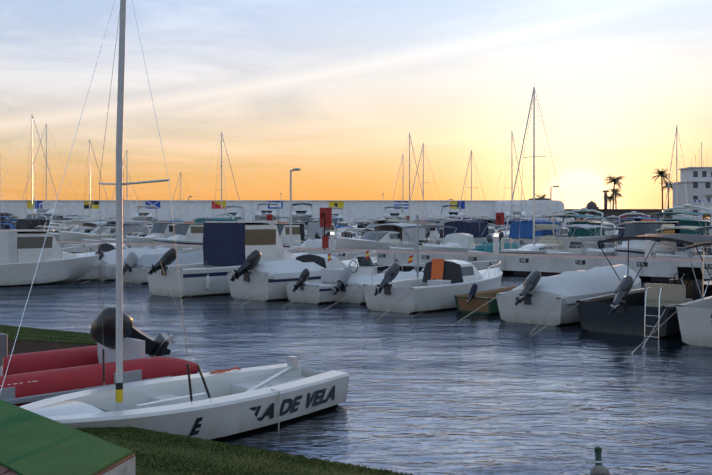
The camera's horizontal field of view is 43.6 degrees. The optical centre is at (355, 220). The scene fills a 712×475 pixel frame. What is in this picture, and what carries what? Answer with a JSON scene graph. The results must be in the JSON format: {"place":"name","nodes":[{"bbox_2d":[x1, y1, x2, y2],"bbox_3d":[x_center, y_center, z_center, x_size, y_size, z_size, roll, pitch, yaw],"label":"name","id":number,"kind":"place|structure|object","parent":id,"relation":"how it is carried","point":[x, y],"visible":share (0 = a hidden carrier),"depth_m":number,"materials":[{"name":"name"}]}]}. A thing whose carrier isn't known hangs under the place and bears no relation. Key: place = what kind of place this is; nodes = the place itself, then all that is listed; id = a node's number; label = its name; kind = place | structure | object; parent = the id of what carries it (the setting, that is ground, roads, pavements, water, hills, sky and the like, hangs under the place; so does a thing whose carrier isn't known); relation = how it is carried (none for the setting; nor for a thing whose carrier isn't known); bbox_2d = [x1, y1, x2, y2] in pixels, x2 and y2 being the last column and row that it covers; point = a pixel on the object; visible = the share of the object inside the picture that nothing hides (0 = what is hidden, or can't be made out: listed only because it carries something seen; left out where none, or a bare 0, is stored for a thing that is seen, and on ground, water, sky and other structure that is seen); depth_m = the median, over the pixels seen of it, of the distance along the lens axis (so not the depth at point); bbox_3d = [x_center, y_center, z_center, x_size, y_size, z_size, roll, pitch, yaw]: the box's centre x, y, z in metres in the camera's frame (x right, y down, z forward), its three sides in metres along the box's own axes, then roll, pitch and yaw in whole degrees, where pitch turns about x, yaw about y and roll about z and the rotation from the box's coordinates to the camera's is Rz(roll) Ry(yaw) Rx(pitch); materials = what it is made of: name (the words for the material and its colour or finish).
{"place":"outdoors","nodes":[
{"label":"outdoors","id":0,"kind":"place"},
{"bbox_2d":[0,269,711,474],"bbox_3d":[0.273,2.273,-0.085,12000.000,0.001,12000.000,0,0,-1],"label":"water","id":1,"kind":"structure","parent":0,"point":[433,393],"depth_m":12.93,"materials":[{"name":"blue liquid"}]},
{"bbox_2d":[0,221,16,229],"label":"pilot boat","id":2,"kind":"object","parent":1,"relation":"on","point":[2,226],"visible":0.06,"depth_m":112.72,"materials":[{"name":"blue"}]},
{"bbox_2d":[0,213,17,219],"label":"boat","id":3,"kind":"object","parent":1,"relation":"on","point":[7,214],"visible":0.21,"depth_m":140.76,"materials":[{"name":"white"}]},
{"bbox_2d":[0,115,64,229],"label":"sail boat","id":4,"kind":"object","parent":1,"relation":"on","point":[7,227],"visible":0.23,"depth_m":108.36,"materials":[{"name":"blue"}]},
{"bbox_2d":[18,200,63,222],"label":"flybridge boat","id":5,"kind":"object","parent":1,"relation":"on","point":[47,213],"visible":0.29,"depth_m":129.44,"materials":[{"name":"white plastic"}]},
{"bbox_2d":[0,325,96,354],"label":"turf ramp","id":6,"kind":"structure","parent":1,"relation":"on","point":[29,339],"depth_m":14.32,"materials":[{"name":"green plant"}]},
{"bbox_2d":[15,215,84,232],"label":"cruiser boat","id":7,"kind":"object","parent":1,"relation":"on","point":[26,224],"visible":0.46,"depth_m":103.15,"materials":[{"name":"black"}]},
{"bbox_2d":[0,230,102,286],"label":"cabin boat","id":8,"kind":"object","parent":1,"relation":"on","point":[20,252],"visible":0.85,"depth_m":31.74,"materials":[{"name":"white plastic"}]},
{"bbox_2d":[16,124,88,219],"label":"sail boat","id":9,"kind":"object","parent":1,"relation":"on","point":[46,177],"visible":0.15,"depth_m":133.41,"materials":[{"name":"white"}]},
{"bbox_2d":[0,399,134,474],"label":"quay deck","id":10,"kind":"structure","parent":1,"relation":"in","point":[32,443],"depth_m":6.35,"materials":[{"name":"green carpet"}]},
{"bbox_2d":[37,221,106,240],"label":"cruiser boat","id":11,"kind":"object","parent":1,"relation":"on","point":[92,226],"visible":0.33,"depth_m":71.64,"materials":[{"name":"white plastic"}]},
{"bbox_2d":[68,214,99,226],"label":"cruiser boat","id":12,"kind":"object","parent":1,"relation":"on","point":[74,218],"visible":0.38,"depth_m":132.75,"materials":[{"name":"white"}]},
{"bbox_2d":[55,139,113,230],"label":"sail boat","id":13,"kind":"object","parent":1,"relation":"on","point":[89,151],"visible":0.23,"depth_m":102.01,"materials":[{"name":"grey"}]},
{"bbox_2d":[0,307,198,406],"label":"inflatable boat","id":14,"kind":"object","parent":1,"relation":"on","point":[31,377],"visible":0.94,"depth_m":11.35,"materials":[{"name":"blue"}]},
{"bbox_2d":[59,220,148,241],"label":"cruiser boat","id":15,"kind":"object","parent":1,"relation":"on","point":[110,230],"visible":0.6,"depth_m":68.98,"materials":[{"name":"white plastic"}]},
{"bbox_2d":[82,223,147,241],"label":"boat","id":16,"kind":"object","parent":1,"relation":"on","point":[89,240],"visible":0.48,"depth_m":66.60,"materials":[{"name":"white plastic"}]},
{"bbox_2d":[76,243,163,279],"bbox_3d":[-10.516,1.736,34.967,2.103,1.686,7.204,0,0,42],"label":"motorboat","id":17,"kind":"object","parent":1,"relation":"on","point":[106,247],"visible":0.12,"depth_m":34.43,"materials":[{"name":"white"}]},
{"bbox_2d":[101,225,152,242],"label":"cuddy boat","id":18,"kind":"object","parent":1,"relation":"on","point":[124,239],"visible":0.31,"depth_m":64.92,"materials":[{"name":"white plastic"}]},
{"bbox_2d":[105,147,154,221],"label":"sail boat","id":19,"kind":"object","parent":1,"relation":"on","point":[125,195],"visible":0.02,"depth_m":117.23,"materials":[{"name":"white"}]},
{"bbox_2d":[76,247,190,280],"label":"boat","id":20,"kind":"object","parent":1,"relation":"on","point":[108,259],"visible":0.33,"depth_m":34.42,"materials":[{"name":"white plastic"}]},
{"bbox_2d":[81,251,203,285],"bbox_3d":[-7.454,1.854,33.573,1.883,1.452,6.704,0,0,42],"label":"boat","id":21,"kind":"object","parent":1,"relation":"on","point":[134,265],"visible":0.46,"depth_m":32.76,"materials":[{"name":"white plastic"}]},
{"bbox_2d":[129,197,157,220],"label":"flybridge boat","id":22,"kind":"object","parent":1,"relation":"on","point":[138,216],"visible":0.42,"depth_m":131.30,"materials":[{"name":"white plastic"}]},
{"bbox_2d":[126,222,183,242],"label":"pilot boat","id":23,"kind":"object","parent":1,"relation":"on","point":[163,228],"visible":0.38,"depth_m":62.90,"materials":[{"name":"white plastic"}]},
{"bbox_2d":[0,0,348,439],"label":"sailing dinghy","id":24,"kind":"object","parent":1,"relation":"on","point":[218,403],"visible":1,"depth_m":9.33,"materials":[{"name":"white plastic"}]},
{"bbox_2d":[153,222,203,244],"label":"pilot boat","id":25,"kind":"object","parent":1,"relation":"on","point":[190,233],"visible":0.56,"depth_m":60.82,"materials":[{"name":"white plastic"}]},
{"bbox_2d":[166,172,197,220],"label":"sail boat","id":26,"kind":"object","parent":1,"relation":"on","point":[178,198],"visible":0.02,"depth_m":108.11,"materials":[{"name":"grey"}]},
{"bbox_2d":[102,221,307,301],"bbox_3d":[-4.457,1.292,28.386,2.473,2.577,8.204,0,0,42],"label":"boat","id":27,"kind":"object","parent":1,"relation":"on","point":[228,246],"visible":0.79,"depth_m":28.12,"materials":[{"name":"white plastic"}]},
{"bbox_2d":[194,213,236,222],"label":"cruiser boat","id":28,"kind":"object","parent":1,"relation":"on","point":[203,220],"visible":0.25,"depth_m":81.62,"materials":[{"name":"blue"}]},
{"bbox_2d":[187,132,244,219],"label":"sail boat","id":29,"kind":"object","parent":1,"relation":"on","point":[221,143],"visible":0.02,"depth_m":87.21,"materials":[{"name":"grey metal"}]},
{"bbox_2d":[222,205,244,220],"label":"flybridge boat","id":30,"kind":"object","parent":1,"relation":"on","point":[238,216],"visible":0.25,"depth_m":131.94,"materials":[{"name":"white plastic"}]},
{"bbox_2d":[75,426,418,474],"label":"grass","id":31,"kind":"structure","parent":1,"relation":"on","point":[159,453],"depth_m":7.14,"materials":[{"name":"green plant"}]},
{"bbox_2d":[237,213,292,220],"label":"cruiser boat","id":32,"kind":"object","parent":1,"relation":"on","point":[276,217],"visible":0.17,"depth_m":104.42,"materials":[{"name":"white"}]},
{"bbox_2d":[252,201,280,220],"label":"flybridge boat","id":33,"kind":"object","parent":1,"relation":"on","point":[258,213],"visible":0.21,"depth_m":131.33,"materials":[{"name":"white plastic"}]},
{"bbox_2d":[183,250,376,304],"bbox_3d":[-1.939,1.704,26.980,2.323,1.752,7.804,0,0,42],"label":"covered boat","id":34,"kind":"object","parent":1,"relation":"on","point":[251,278],"visible":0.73,"depth_m":25.74,"materials":[{"name":"white"}]},
{"bbox_2d":[0,200,563,225],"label":"breakwater wall","id":35,"kind":"structure","parent":1,"relation":"in","point":[354,209],"depth_m":147.41,"materials":[{"name":"white concrete"}]},
{"bbox_2d":[270,222,321,246],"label":"pilot boat","id":36,"kind":"object","parent":1,"relation":"on","point":[298,233],"visible":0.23,"depth_m":55.19,"materials":[{"name":"white plastic"}]},
{"bbox_2d":[287,199,313,224],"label":"flybridge boat","id":37,"kind":"object","parent":1,"relation":"on","point":[301,216],"visible":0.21,"depth_m":130.90,"materials":[{"name":"white plastic"}]},
{"bbox_2d":[241,257,389,308],"bbox_3d":[-0.781,1.817,25.525,1.773,1.526,6.404,0,0,42],"label":"boat","id":38,"kind":"object","parent":1,"relation":"on","point":[318,291],"visible":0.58,"depth_m":24.87,"materials":[{"name":"white plastic"}]},
{"bbox_2d":[292,237,349,248],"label":"open boat","id":39,"kind":"object","parent":1,"relation":"on","point":[314,243],"visible":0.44,"depth_m":51.64,"materials":[{"name":"white plastic"}]},
{"bbox_2d":[304,222,342,241],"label":"pilot boat","id":40,"kind":"object","parent":1,"relation":"on","point":[313,228],"visible":0.15,"depth_m":78.37,"materials":[{"name":"white plastic"}]},
{"bbox_2d":[329,207,345,221],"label":"flybridge boat","id":41,"kind":"object","parent":1,"relation":"on","point":[340,216],"visible":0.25,"depth_m":132.31,"materials":[{"name":"white"}]},
{"bbox_2d":[309,215,366,229],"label":"cruiser boat","id":42,"kind":"object","parent":1,"relation":"on","point":[338,223],"visible":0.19,"depth_m":112.64,"materials":[{"name":"white"}]},
{"bbox_2d":[325,226,360,239],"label":"cuddy boat","id":43,"kind":"object","parent":1,"relation":"on","point":[354,235],"visible":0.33,"depth_m":76.83,"materials":[{"name":"white plastic"}]},
{"bbox_2d":[284,252,424,307],"bbox_3d":[0.381,1.731,25.552,1.773,1.698,6.404,0,0,42],"label":"boat","id":44,"kind":"object","parent":1,"relation":"on","point":[352,285],"visible":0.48,"depth_m":24.74,"materials":[{"name":"white plastic"}]},
{"bbox_2d":[342,229,373,238],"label":"cuddy boat","id":45,"kind":"object","parent":1,"relation":"on","point":[345,234],"visible":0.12,"depth_m":74.94,"materials":[{"name":"white"}]},
{"bbox_2d":[348,222,373,227],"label":"pilot boat","id":46,"kind":"object","parent":1,"relation":"on","point":[361,225],"visible":0.23,"depth_m":112.11,"materials":[{"name":"white"}]},
{"bbox_2d":[347,215,407,235],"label":"cruiser boat","id":47,"kind":"object","parent":1,"relation":"on","point":[376,222],"visible":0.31,"depth_m":90.27,"materials":[{"name":"white plastic"}]},
{"bbox_2d":[336,223,430,249],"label":"cruiser boat","id":48,"kind":"object","parent":1,"relation":"on","point":[381,236],"visible":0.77,"depth_m":50.77,"materials":[{"name":"white plastic"}]},
{"bbox_2d":[57,241,711,281],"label":"pontoon","id":49,"kind":"object","parent":1,"relation":"on","point":[663,269],"visible":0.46,"depth_m":37.73,"materials":[{"name":"grey concrete"}]},
{"bbox_2d":[289,168,300,248],"bbox_3d":[-3.169,-0.632,46.272,0.810,4.210,0.280,0,0,41],"label":"lamp post","id":50,"kind":"object","parent":49,"relation":"on","point":[296,169],"visible":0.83,"depth_m":46.44,"materials":[{"name":"grey metal"}]},
{"bbox_2d":[320,208,331,249],"bbox_3d":[-1.560,0.398,45.082,0.780,2.150,0.228,0,0,41],"label":"lifebuoy post","id":51,"kind":"object","parent":49,"relation":"on","point":[325,217],"visible":1,"depth_m":45.01,"materials":[{"name":"red"}]},
{"bbox_2d":[330,231,334,249],"bbox_3d":[-1.190,0.993,44.687,0.200,0.960,0.240,0,0,41],"label":"service pedestal","id":52,"kind":"object","parent":49,"relation":"on","point":[332,240],"visible":0.9,"depth_m":44.60,"materials":[{"name":"white"}]},
{"bbox_2d":[493,233,498,254],"bbox_3d":[6.092,0.993,38.697,0.200,0.960,0.240,0,0,41],"label":"service pedestal","id":53,"kind":"object","parent":49,"relation":"on","point":[495,244],"visible":0.92,"depth_m":38.61,"materials":[{"name":"white"}]},
{"bbox_2d":[645,234,650,257],"bbox_3d":[11.707,0.993,35.676,0.200,0.960,0.240,0,0,41],"label":"service pedestal","id":54,"kind":"object","parent":49,"relation":"on","point":[647,246],"visible":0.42,"depth_m":35.59,"materials":[{"name":"white"}]},
{"bbox_2d":[373,221,412,228],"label":"pilot boat","id":55,"kind":"object","parent":1,"relation":"on","point":[387,222],"visible":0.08,"depth_m":86.79,"materials":[{"name":"white"}]},
{"bbox_2d":[383,206,404,219],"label":"flybridge boat","id":56,"kind":"object","parent":1,"relation":"on","point":[396,215],"visible":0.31,"depth_m":132.48,"materials":[{"name":"white plastic"}]},
{"bbox_2d":[388,150,420,218],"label":"sail boat","id":57,"kind":"object","parent":1,"relation":"on","point":[399,185],"visible":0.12,"depth_m":123.37,"materials":[{"name":"white"}]},
{"bbox_2d":[382,133,427,220],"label":"sail boat","id":58,"kind":"object","parent":1,"relation":"on","point":[409,142],"visible":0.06,"depth_m":107.70,"materials":[{"name":"white metal"}]},
{"bbox_2d":[317,249,502,319],"bbox_3d":[1.790,1.651,23.340,2.158,1.858,7.204,0,0,42],"label":"motorboat","id":59,"kind":"object","parent":1,"relation":"on","point":[441,281],"visible":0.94,"depth_m":22.74,"materials":[{"name":"white plastic"}]},
{"bbox_2d":[405,221,439,238],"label":"pilot boat","id":60,"kind":"object","parent":1,"relation":"on","point":[434,231],"visible":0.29,"depth_m":71.20,"materials":[{"name":"white plastic"}]},
{"bbox_2d":[389,225,456,250],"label":"boat","id":61,"kind":"object","parent":1,"relation":"on","point":[428,227],"visible":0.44,"depth_m":47.92,"materials":[{"name":"white"}]},
{"bbox_2d":[405,141,446,233],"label":"sail boat","id":62,"kind":"object","parent":1,"relation":"on","point":[436,222],"visible":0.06,"depth_m":84.70,"materials":[{"name":"white"}]},
{"bbox_2d":[425,229,442,244],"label":"cuddy boat","id":63,"kind":"object","parent":1,"relation":"on","point":[435,240],"visible":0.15,"depth_m":67.16,"materials":[{"name":"white plastic"}]},
{"bbox_2d":[431,214,462,229],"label":"cruiser boat","id":64,"kind":"object","parent":1,"relation":"on","point":[443,221],"visible":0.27,"depth_m":99.66,"materials":[{"name":"white plastic"}]},
{"bbox_2d":[441,204,467,219],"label":"flybridge boat","id":65,"kind":"object","parent":1,"relation":"on","point":[444,214],"visible":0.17,"depth_m":132.75,"materials":[{"name":"white plastic"}]},
{"bbox_2d":[422,233,492,251],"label":"cuddy boat","id":66,"kind":"object","parent":1,"relation":"on","point":[456,242],"visible":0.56,"depth_m":46.26,"materials":[{"name":"white plastic"}]},
{"bbox_2d":[412,283,517,320],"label":"boat","id":67,"kind":"object","parent":1,"relation":"on","point":[471,301],"visible":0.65,"depth_m":21.77,"materials":[{"name":"brown wood"}]},
{"bbox_2d":[456,149,491,221],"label":"sail boat","id":68,"kind":"object","parent":1,"relation":"on","point":[471,159],"visible":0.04,"depth_m":80.74,"materials":[{"name":"white metal"}]},
{"bbox_2d":[439,220,509,246],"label":"cruiser boat","id":69,"kind":"object","parent":1,"relation":"on","point":[479,231],"visible":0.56,"depth_m":65.03,"materials":[{"name":"blue fabric"}]},
{"bbox_2d":[474,215,495,225],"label":"cruiser boat","id":70,"kind":"object","parent":1,"relation":"on","point":[490,220],"visible":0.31,"depth_m":117.65,"materials":[{"name":"blue"}]},
{"bbox_2d":[467,240,525,252],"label":"open boat","id":71,"kind":"object","parent":1,"relation":"on","point":[484,247],"visible":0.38,"depth_m":43.93,"materials":[{"name":"blue plastic"}]},
{"bbox_2d":[487,126,527,229],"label":"sail boat","id":72,"kind":"object","parent":1,"relation":"on","point":[512,166],"visible":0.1,"depth_m":98.64,"materials":[{"name":"white metal"}]},
{"bbox_2d":[489,215,527,231],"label":"cruiser boat","id":73,"kind":"object","parent":1,"relation":"on","point":[505,225],"visible":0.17,"depth_m":80.46,"materials":[{"name":"white"}]},
{"bbox_2d":[500,200,531,219],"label":"flybridge boat","id":74,"kind":"object","parent":1,"relation":"on","point":[515,213],"visible":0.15,"depth_m":131.81,"materials":[{"name":"white plastic"}]},
{"bbox_2d":[505,214,568,244],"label":"cruiser boat","id":75,"kind":"object","parent":1,"relation":"on","point":[525,228],"visible":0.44,"depth_m":60.42,"materials":[{"name":"blue"}]},
{"bbox_2d":[500,82,579,253],"bbox_3d":[9.138,-2.199,44.269,2.609,9.864,6.813,0,0,42],"label":"sail boat","id":76,"kind":"object","parent":1,"relation":"on","point":[540,247],"visible":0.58,"depth_m":43.89,"materials":[{"name":"white"}]},
{"bbox_2d":[452,264,640,333],"bbox_3d":[4.858,1.834,20.812,2.158,1.491,7.404,0,0,42],"label":"covered boat","id":77,"kind":"object","parent":1,"relation":"on","point":[535,297],"visible":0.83,"depth_m":19.81,"materials":[{"name":"white fabric"}]},
{"bbox_2d":[519,210,593,225],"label":"cruiser boat","id":78,"kind":"object","parent":1,"relation":"on","point":[563,211],"visible":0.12,"depth_m":78.99,"materials":[{"name":"white"}]},
{"bbox_2d":[546,224,610,254],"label":"boat","id":79,"kind":"object","parent":1,"relation":"on","point":[575,248],"visible":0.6,"depth_m":41.87,"materials":[{"name":"white"}]},
{"bbox_2d":[566,220,595,228],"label":"pilot boat","id":80,"kind":"object","parent":1,"relation":"on","point":[575,221],"visible":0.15,"depth_m":74.01,"materials":[{"name":"white"}]},
{"bbox_2d":[535,208,632,249],"bbox_3d":[15.950,0.923,59.572,3.682,3.604,10.742,0,0,44],"label":"cruiser boat","id":81,"kind":"object","parent":1,"relation":"on","point":[585,236],"visible":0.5,"depth_m":58.15,"materials":[{"name":"white plastic"}]},
{"bbox_2d":[590,446,609,474],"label":"bollard","id":82,"kind":"object","parent":1,"relation":"on","point":[598,468],"visible":1,"depth_m":7.90,"materials":[{"name":"metal"}]},
{"bbox_2d":[584,227,624,255],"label":"cuddy boat","id":83,"kind":"object","parent":1,"relation":"on","point":[607,248],"visible":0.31,"depth_m":39.62,"materials":[{"name":"white"}]},
{"bbox_2d":[603,215,618,222],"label":"cruiser boat","id":84,"kind":"object","parent":1,"relation":"on","point":[613,216],"visible":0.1,"depth_m":106.06,"materials":[{"name":"white"}]},
{"bbox_2d":[530,233,711,347],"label":"black boat","id":85,"kind":"object","parent":1,"relation":"on","point":[649,309],"visible":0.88,"depth_m":18.31,"materials":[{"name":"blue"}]},
{"bbox_2d":[618,222,637,236],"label":"cruiser boat","id":86,"kind":"object","parent":1,"relation":"on","point":[622,232],"visible":0.04,"depth_m":57.10,"materials":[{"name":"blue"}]},
{"bbox_2d":[599,211,659,227],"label":"cruiser boat","id":87,"kind":"object","parent":1,"relation":"on","point":[622,220],"visible":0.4,"depth_m":74.27,"materials":[{"name":"blue"}]},
{"bbox_2d":[613,220,701,256],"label":"pilot boat","id":88,"kind":"object","parent":1,"relation":"on","point":[637,247],"visible":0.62,"depth_m":39.53,"materials":[{"name":"white plastic"}]},
{"bbox_2d":[632,241,711,352],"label":"boat","id":89,"kind":"object","parent":1,"relation":"on","point":[695,320],"visible":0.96,"depth_m":16.27,"materials":[{"name":"white"}]},
{"bbox_2d":[643,204,711,253],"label":"cruiser boat","id":90,"kind":"object","parent":1,"relation":"on","point":[699,223],"visible":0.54,"depth_m":53.58,"materials":[{"name":"blue"}]},
{"bbox_2d":[658,214,696,220],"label":"cruiser boat","id":91,"kind":"object","parent":1,"relation":"on","point":[678,219],"visible":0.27,"depth_m":71.61,"materials":[{"name":"white plastic"}]},
{"bbox_2d":[663,125,694,218],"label":"sail boat","id":92,"kind":"object","parent":1,"relation":"on","point":[676,172],"visible":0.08,"depth_m":98.99,"materials":[{"name":"white"}]},
{"bbox_2d":[651,226,711,257],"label":"boat","id":93,"kind":"object","parent":1,"relation":"on","point":[680,251],"visible":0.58,"depth_m":38.72,"materials":[{"name":"white plastic"}]},
{"bbox_2d":[693,226,711,258],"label":"boat","id":94,"kind":"object","parent":1,"relation":"on","point":[707,256],"visible":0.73,"depth_m":36.13,"materials":[{"name":"white plastic"}]},
{"bbox_2d":[698,194,711,219],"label":"boat","id":95,"kind":"object","parent":1,"relation":"on","point":[705,217],"visible":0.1,"depth_m":79.15,"materials":[{"name":"white plastic"}]},
{"bbox_2d":[0,0,711,208],"label":"sky","id":96,"kind":"structure","parent":0,"point":[333,91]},
{"bbox_2d":[408,215,419,277],"bbox_3d":[1.685,0.898,26.000,0.360,2.150,0.120,0,0,-1],"label":"flagpole","id":97,"kind":"object","parent":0,"point":[410,261],"visible":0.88,"depth_m":25.98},
{"bbox_2d":[496,213,503,231],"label":"lifebuoy post","id":98,"kind":"object","parent":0,"point":[499,218],"visible":0.85,"depth_m":72.00,"materials":[{"name":"red"}]},
{"bbox_2d":[550,185,558,220],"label":"lamp post","id":99,"kind":"object","parent":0,"point":[551,187],"visible":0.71,"depth_m":68.86,"materials":[{"name":"grey"}]},
{"bbox_2d":[529,190,672,220],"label":"shore ground","id":100,"kind":"structure","parent":0,"point":[610,212],"depth_m":229.51,"materials":[{"name":"grey concrete"}]},
{"bbox_2d":[584,200,598,219],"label":"dome monument","id":101,"kind":"object","parent":100,"relation":"on","point":[591,205],"visible":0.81,"depth_m":224.24,"materials":[{"name":"grey"}]},
{"bbox_2d":[602,193,616,208],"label":"palm","id":102,"kind":"object","parent":100,"relation":"on","point":[610,198],"visible":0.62,"depth_m":251.48,"materials":[{"name":"green"}]},
{"bbox_2d":[604,175,624,208],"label":"palm","id":103,"kind":"object","parent":100,"relation":"on","point":[612,179],"visible":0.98,"depth_m":231.36,"materials":[{"name":"green plant"}]},
{"bbox_2d":[608,188,621,208],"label":"palm","id":104,"kind":"object","parent":100,"relation":"on","point":[618,193],"visible":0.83,"depth_m":263.49,"materials":[{"name":"green"}]},
{"bbox_2d":[651,168,671,208],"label":"palm","id":105,"kind":"object","parent":100,"relation":"on","point":[660,173],"visible":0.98,"depth_m":239.68,"materials":[{"name":"green plant"}]},
{"bbox_2d":[659,181,672,208],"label":"palm","id":106,"kind":"object","parent":100,"relation":"on","point":[666,185],"visible":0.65,"depth_m":256.90,"materials":[{"name":"green"}]},
{"bbox_2d":[671,142,711,219],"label":"harbour office","id":107,"kind":"structure","parent":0,"point":[699,182],"depth_m":203.29,"materials":[{"name":"white"}]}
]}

